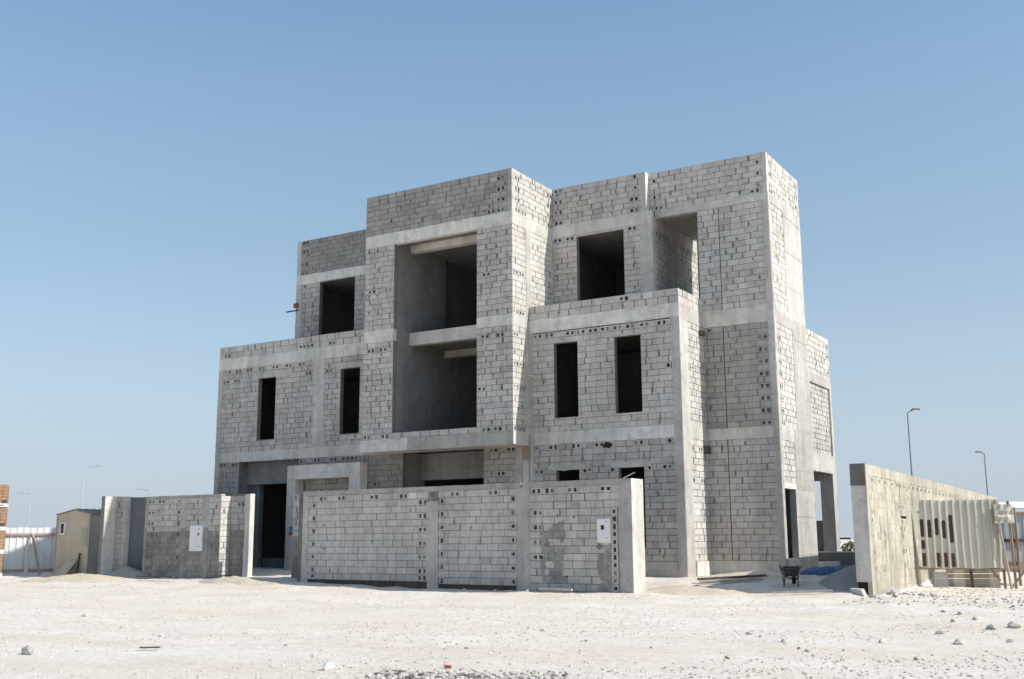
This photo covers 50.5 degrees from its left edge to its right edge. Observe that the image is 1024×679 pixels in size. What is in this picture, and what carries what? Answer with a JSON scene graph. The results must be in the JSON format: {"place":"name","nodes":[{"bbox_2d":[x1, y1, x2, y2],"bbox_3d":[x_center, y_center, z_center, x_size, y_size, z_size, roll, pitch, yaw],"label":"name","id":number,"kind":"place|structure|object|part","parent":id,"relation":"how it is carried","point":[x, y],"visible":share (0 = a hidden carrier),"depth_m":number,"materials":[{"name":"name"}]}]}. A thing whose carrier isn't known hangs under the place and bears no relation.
{"place":"outdoors","nodes":[
{"label":"outdoors","id":0,"kind":"place"},
{"bbox_2d":[365,667,569,678],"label":"gravel","id":1,"kind":"structure","parent":0,"point":[453,674],"depth_m":12.17,"materials":[{"name":"grey gravel"}]},
{"bbox_2d":[0,542,1023,678],"bbox_3d":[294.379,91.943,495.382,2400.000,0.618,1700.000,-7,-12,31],"label":"ground","id":2,"kind":"structure","parent":0,"point":[609,650],"depth_m":18.35,"materials":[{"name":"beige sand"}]},
{"bbox_2d":[0,554,3,575],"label":"brick pallet","id":3,"kind":"object","parent":2,"relation":"on","point":[1,563],"visible":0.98,"depth_m":43.17,"materials":[{"name":"orange brick"}]},
{"bbox_2d":[0,531,5,553],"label":"brick pallet","id":4,"kind":"object","parent":3,"relation":"on","point":[2,538],"visible":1,"depth_m":43.29,"materials":[{"name":"orange brick"}]},
{"bbox_2d":[0,508,7,530],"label":"brick pallet","id":5,"kind":"object","parent":4,"relation":"on","point":[3,517],"visible":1,"depth_m":43.45,"materials":[{"name":"orange brick"}]},
{"bbox_2d":[0,485,9,507],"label":"brick pallet","id":6,"kind":"object","parent":5,"relation":"on","point":[4,494],"visible":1,"depth_m":43.59,"materials":[{"name":"orange brick"}]},
{"bbox_2d":[18,492,29,526],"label":"street lamp","id":7,"kind":"object","parent":2,"relation":"on","point":[29,506],"visible":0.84,"depth_m":190.43,"materials":[{"name":"metal"}]},
{"bbox_2d":[21,645,33,654],"bbox_3d":[-6.668,4.285,14.935,0.172,0.157,0.111,-7,-12,31],"label":"concrete lump","id":8,"kind":"object","parent":2,"relation":"on","point":[28,650],"visible":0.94,"depth_m":14.90,"materials":[{"name":"grey concrete"}]},
{"bbox_2d":[0,527,55,574],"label":"corrugated fence","id":9,"kind":"object","parent":2,"relation":"on","point":[28,550],"visible":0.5,"depth_m":45.54,"materials":[{"name":"white metal"}]},
{"bbox_2d":[53,560,75,575],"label":"plywood board","id":10,"kind":"object","parent":2,"relation":"on","point":[65,568],"visible":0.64,"depth_m":42.88,"materials":[{"name":"beige wood"}]},
{"bbox_2d":[53,509,100,574],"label":"site cabin","id":11,"kind":"object","parent":2,"relation":"on","point":[77,532],"visible":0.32,"depth_m":43.34,"materials":[{"name":"beige paint"}]},
{"bbox_2d":[59,522,65,534],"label":"window frame","id":12,"kind":"structure","parent":11,"relation":"in","point":[62,530],"depth_m":43.78,"materials":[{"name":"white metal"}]},
{"bbox_2d":[76,553,80,573],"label":"timber post","id":13,"kind":"object","parent":2,"relation":"on","point":[79,555],"visible":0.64,"depth_m":42.87,"materials":[{"name":"wood"}]},
{"bbox_2d":[19,573,140,582],"bbox_3d":[-15.529,8.660,39.135,6.400,0.453,2.600,-3,-11,14],"label":"sand pile","id":14,"kind":"object","parent":2,"relation":"on","point":[80,578],"visible":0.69,"depth_m":38.63,"materials":[{"name":"beige sand"}]},
{"bbox_2d":[81,465,101,508],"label":"street lamp","id":15,"kind":"object","parent":2,"relation":"on","point":[83,481],"visible":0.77,"depth_m":124.38,"materials":[{"name":"metal"}]},
{"bbox_2d":[97,496,134,574],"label":"boundary wall","id":16,"kind":"structure","parent":2,"relation":"on","point":[114,534],"depth_m":41.46,"materials":[{"name":"grey paint"}]},
{"bbox_2d":[127,497,145,570],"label":"metal gate","id":17,"kind":"structure","parent":16,"relation":"attached to","point":[136,531],"depth_m":41.41,"materials":[{"name":"grey paint"}]},
{"bbox_2d":[106,566,153,578],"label":"sand pile","id":18,"kind":"object","parent":2,"relation":"on","point":[127,572],"visible":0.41,"depth_m":40.02,"materials":[{"name":"grey sand"}]},
{"bbox_2d":[139,646,160,647],"bbox_3d":[-5.176,4.402,15.508,0.292,0.024,0.050,0,-11,0],"label":"timber plank","id":19,"kind":"object","parent":2,"relation":"on","point":[151,647],"visible":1,"depth_m":15.48,"materials":[{"name":"beige wood"}]},
{"bbox_2d":[136,576,174,576],"bbox_3d":[-12.401,8.236,37.694,1.530,0.049,0.140,-4,-11,20],"label":"timber plank","id":20,"kind":"object","parent":2,"relation":"on","point":[155,576],"visible":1,"depth_m":37.61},
{"bbox_2d":[142,494,254,578],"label":"boundary wall","id":21,"kind":"structure","parent":2,"relation":"on","point":[169,520],"depth_m":38.91,"materials":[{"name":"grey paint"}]},
{"bbox_2d":[189,525,203,550],"bbox_3d":[-11.327,7.134,38.942,0.640,0.910,0.125,-7,-12,31],"label":"meter cabinet","id":22,"kind":"object","parent":21,"relation":"attached to","point":[196,539],"visible":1,"depth_m":38.88,"materials":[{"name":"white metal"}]},
{"bbox_3d":[-11.350,7.127,38.905,0.580,0.850,0.012,-7,-12,31],"label":"cabinet door","id":23,"kind":"part","parent":22,"relation":"part of","materials":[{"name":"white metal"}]},
{"bbox_2d":[207,575,230,576],"bbox_3d":[-10.180,8.215,37.692,0.807,0.063,0.200,-1,-11,2],"label":"timber plank","id":24,"kind":"object","parent":2,"relation":"on","point":[218,575],"visible":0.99,"depth_m":37.59,"materials":[{"name":"wood"}]},
{"bbox_2d":[198,576,284,585],"bbox_3d":[-9.171,7.995,35.799,5.200,0.394,1.600,-8,-13,36],"label":"sand pile","id":25,"kind":"object","parent":2,"relation":"on","point":[238,580],"visible":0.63,"depth_m":35.31,"materials":[{"name":"beige sand"}]},
{"bbox_2d":[323,662,335,670],"bbox_3d":[-2.159,3.871,12.825,0.101,0.108,0.172,-19,-21,59],"label":"plastic bag","id":26,"kind":"object","parent":2,"relation":"on","point":[328,666],"visible":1,"depth_m":12.78,"materials":[{"name":"white plastic"}]},
{"bbox_2d":[291,478,645,592],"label":"boundary wall","id":27,"kind":"structure","parent":2,"relation":"on","point":[532,536],"depth_m":31.63,"materials":[{"name":"grey concrete block"},{"name":"cast concrete"},{"name":"mortar"}]},
{"bbox_2d":[597,518,610,542],"bbox_3d":[2.484,5.153,29.270,0.400,0.640,0.125,-7,-13,34],"label":"meter cabinet","id":28,"kind":"object","parent":27,"relation":"attached to","point":[603,530],"visible":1,"depth_m":29.22,"materials":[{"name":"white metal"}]},
{"bbox_3d":[2.459,5.146,29.235,0.340,0.580,0.012,-7,-13,34],"label":"cabinet door","id":29,"kind":"part","parent":28,"relation":"part of","materials":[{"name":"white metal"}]},
{"bbox_2d":[213,151,840,577],"bbox_3d":[0.098,2.110,42.372,22.713,13.835,11.326,-7,-12,31],"label":"unfinished villa","id":30,"kind":"object","parent":2,"relation":"on","point":[651,331],"visible":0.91,"depth_m":37.35,"materials":[{"name":"cast concrete"},{"name":"grey concrete block"},{"name":"mortar"}]},
{"bbox_2d":[539,588,572,590],"bbox_3d":[1.183,6.726,29.178,0.913,0.073,0.140,-4,-11,21],"label":"timber plank","id":31,"kind":"object","parent":2,"relation":"on","point":[553,589],"visible":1,"depth_m":29.14,"materials":[{"name":"beige wood"}]},
{"bbox_2d":[642,585,750,595],"bbox_3d":[4.641,6.691,28.800,4.800,0.341,2.400,-7,-12,31],"label":"sand pile","id":32,"kind":"object","parent":2,"relation":"on","point":[686,590],"visible":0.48,"depth_m":28.32,"materials":[{"name":"beige sand"}]},
{"bbox_2d":[725,654,733,658],"bbox_3d":[2.727,3.979,13.574,0.123,0.076,0.124,-7,-12,31],"label":"stone","id":33,"kind":"object","parent":2,"relation":"on","point":[729,656],"visible":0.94,"depth_m":13.54,"materials":[{"name":"stone"}]},
{"bbox_2d":[699,577,760,582],"bbox_3d":[6.063,6.683,30.153,1.683,0.146,0.160,0,-11,1],"label":"timber plank","id":34,"kind":"object","parent":2,"relation":"on","point":[735,579],"visible":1,"depth_m":30.07,"materials":[{"name":"wood"}]},
{"bbox_2d":[697,574,766,579],"bbox_3d":[6.199,6.703,30.572,1.932,0.156,0.220,0,-11,0],"label":"timber plank","id":35,"kind":"object","parent":2,"relation":"on","point":[732,577],"visible":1,"depth_m":30.46,"materials":[{"name":"wood"}]},
{"bbox_2d":[691,570,814,578],"bbox_3d":[7.317,6.945,31.858,5.200,0.334,1.800,-7,-12,31],"label":"sand pile","id":36,"kind":"object","parent":2,"relation":"on","point":[773,575],"visible":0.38,"depth_m":31.65,"materials":[{"name":"beige sand"}]},
{"bbox_2d":[779,565,801,586],"bbox_3d":[7.433,6.263,28.824,0.481,0.578,1.366,-4,-11,20],"label":"wheelbarrow","id":37,"kind":"object","parent":2,"relation":"on","point":[793,571],"visible":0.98,"depth_m":28.59,"materials":[{"name":"metal"}]},
{"bbox_2d":[771,590,832,593],"bbox_3d":[7.263,6.319,27.186,1.488,0.102,0.050,-2,-11,11],"label":"timber plank","id":38,"kind":"object","parent":2,"relation":"on","point":[801,591],"visible":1,"depth_m":27.17,"materials":[{"name":"beige wood"}]},
{"bbox_2d":[799,565,851,575],"bbox_3d":[9.751,6.765,31.754,2.623,0.300,0.822,-4,-11,19],"label":"tarpaulin","id":39,"kind":"object","parent":2,"relation":"on","point":[822,571],"visible":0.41,"depth_m":31.68,"materials":[{"name":"blue plastic"}]},
{"bbox_2d":[818,551,855,565],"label":"retaining wall","id":40,"kind":"structure","parent":2,"relation":"on","point":[845,558],"depth_m":38.27,"materials":[{"name":"grey paint"}]},
{"bbox_2d":[840,537,853,542],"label":"parked car","id":41,"kind":"object","parent":2,"relation":"on","point":[845,539],"visible":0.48,"depth_m":329.23,"materials":[{"name":"white paint"}]},
{"bbox_2d":[840,541,854,550],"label":"desert bush","id":42,"kind":"object","parent":2,"relation":"on","point":[844,547],"visible":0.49,"depth_m":60.79,"materials":[{"name":"green plant"}]},
{"bbox_2d":[819,564,900,593],"bbox_3d":[9.228,6.430,28.985,2.300,0.875,3.600,-7,-12,31],"label":"sand pile","id":43,"kind":"object","parent":2,"relation":"on","point":[843,580],"visible":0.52,"depth_m":28.34,"materials":[{"name":"grey sand"}]},
{"bbox_2d":[886,590,897,594],"bbox_3d":[9.421,6.292,26.878,0.272,0.160,0.276,-7,-12,31],"label":"concrete lump","id":44,"kind":"object","parent":2,"relation":"on","point":[891,592],"visible":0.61,"depth_m":26.81,"materials":[{"name":"concrete"}]},
{"bbox_2d":[907,408,919,475],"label":"street lamp","id":45,"kind":"object","parent":2,"relation":"on","point":[915,409],"visible":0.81,"depth_m":71.19,"materials":[{"name":"metal"}]},
{"bbox_2d":[914,656,922,659],"bbox_3d":[5.122,4.019,13.643,0.135,0.078,0.122,3,-11,-15],"label":"stone","id":46,"kind":"object","parent":2,"relation":"on","point":[918,658],"visible":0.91,"depth_m":13.61,"materials":[{"name":"stone"}]},
{"bbox_2d":[849,463,997,595],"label":"boundary wall","id":47,"kind":"structure","parent":2,"relation":"on","point":[887,540],"depth_m":29.41,"materials":[{"name":"concrete block"},{"name":"cast concrete"},{"name":"mortar"}]},
{"bbox_2d":[954,638,963,643],"bbox_3d":[6.389,4.341,15.529,0.138,0.114,0.140,0,-11,1],"label":"stone","id":48,"kind":"object","parent":2,"relation":"on","point":[958,641],"visible":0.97,"depth_m":15.50,"materials":[{"name":"stone"}]},
{"bbox_2d":[932,569,1000,587],"bbox_3d":[13.414,7.113,31.980,1.900,0.675,0.190,-2,-11,7],"label":"board barrier","id":49,"kind":"object","parent":2,"relation":"on","point":[940,579],"visible":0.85,"depth_m":32.01,"materials":[{"name":"beige wood"}]},
{"bbox_2d":[915,499,1023,588],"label":"corrugated fence","id":50,"kind":"object","parent":2,"relation":"on","point":[960,534],"visible":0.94,"depth_m":31.91,"materials":[{"name":"beige metal"}]},
{"bbox_2d":[973,616,981,619],"bbox_3d":[8.376,5.021,19.526,0.148,0.084,0.138,3,-11,-15],"label":"stone","id":51,"kind":"object","parent":2,"relation":"on","point":[977,618],"visible":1,"depth_m":19.48,"materials":[{"name":"stone"}]},
{"bbox_2d":[975,451,987,494],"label":"street lamp","id":52,"kind":"object","parent":2,"relation":"on","point":[985,469],"visible":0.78,"depth_m":105.11,"materials":[{"name":"metal"}]},
{"bbox_2d":[986,624,997,629],"bbox_3d":[7.815,4.701,17.688,0.158,0.112,0.173,8,-14,-39],"label":"stone","id":53,"kind":"object","parent":2,"relation":"on","point":[991,626],"visible":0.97,"depth_m":17.64,"materials":[{"name":"grey stone"}]},
{"bbox_2d":[1006,639,1013,642],"bbox_3d":[7.220,4.378,15.722,0.114,0.078,0.127,-7,-12,31],"label":"stone","id":54,"kind":"object","parent":2,"relation":"on","point":[1010,641],"visible":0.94,"depth_m":15.69,"materials":[{"name":"grey stone"}]},
{"bbox_2d":[999,502,1023,585],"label":"corrugated fence","id":55,"kind":"object","parent":2,"relation":"on","point":[1018,533],"visible":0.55,"depth_m":33.19,"materials":[{"name":"white metal"}]},
{"bbox_2d":[1007,621,1020,627],"bbox_3d":[8.326,4.728,17.974,0.211,0.109,0.255,-7,-12,31],"label":"stone","id":56,"kind":"object","parent":2,"relation":"on","point":[1011,624],"visible":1,"depth_m":17.91,"materials":[{"name":"stone"}]},
{"bbox_2d":[0,0,1023,539],"label":"sky","id":57,"kind":"structure","parent":0,"point":[165,165],"materials":[{"name":"blue"}]},
{"bbox_2d":[849,588,867,596],"bbox_3d":[8.510,6.214,26.594,0.170,0.228,0.419,9,-14,-39],"label":"concrete block","id":58,"kind":"object","parent":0,"point":[860,592],"depth_m":26.52,"materials":[{"name":"grey concrete"}]},
{"bbox_2d":[840,587,1023,609],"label":"gravel","id":59,"kind":"structure","parent":0,"point":[993,599],"depth_m":25.17,"materials":[{"name":"grey gravel"}]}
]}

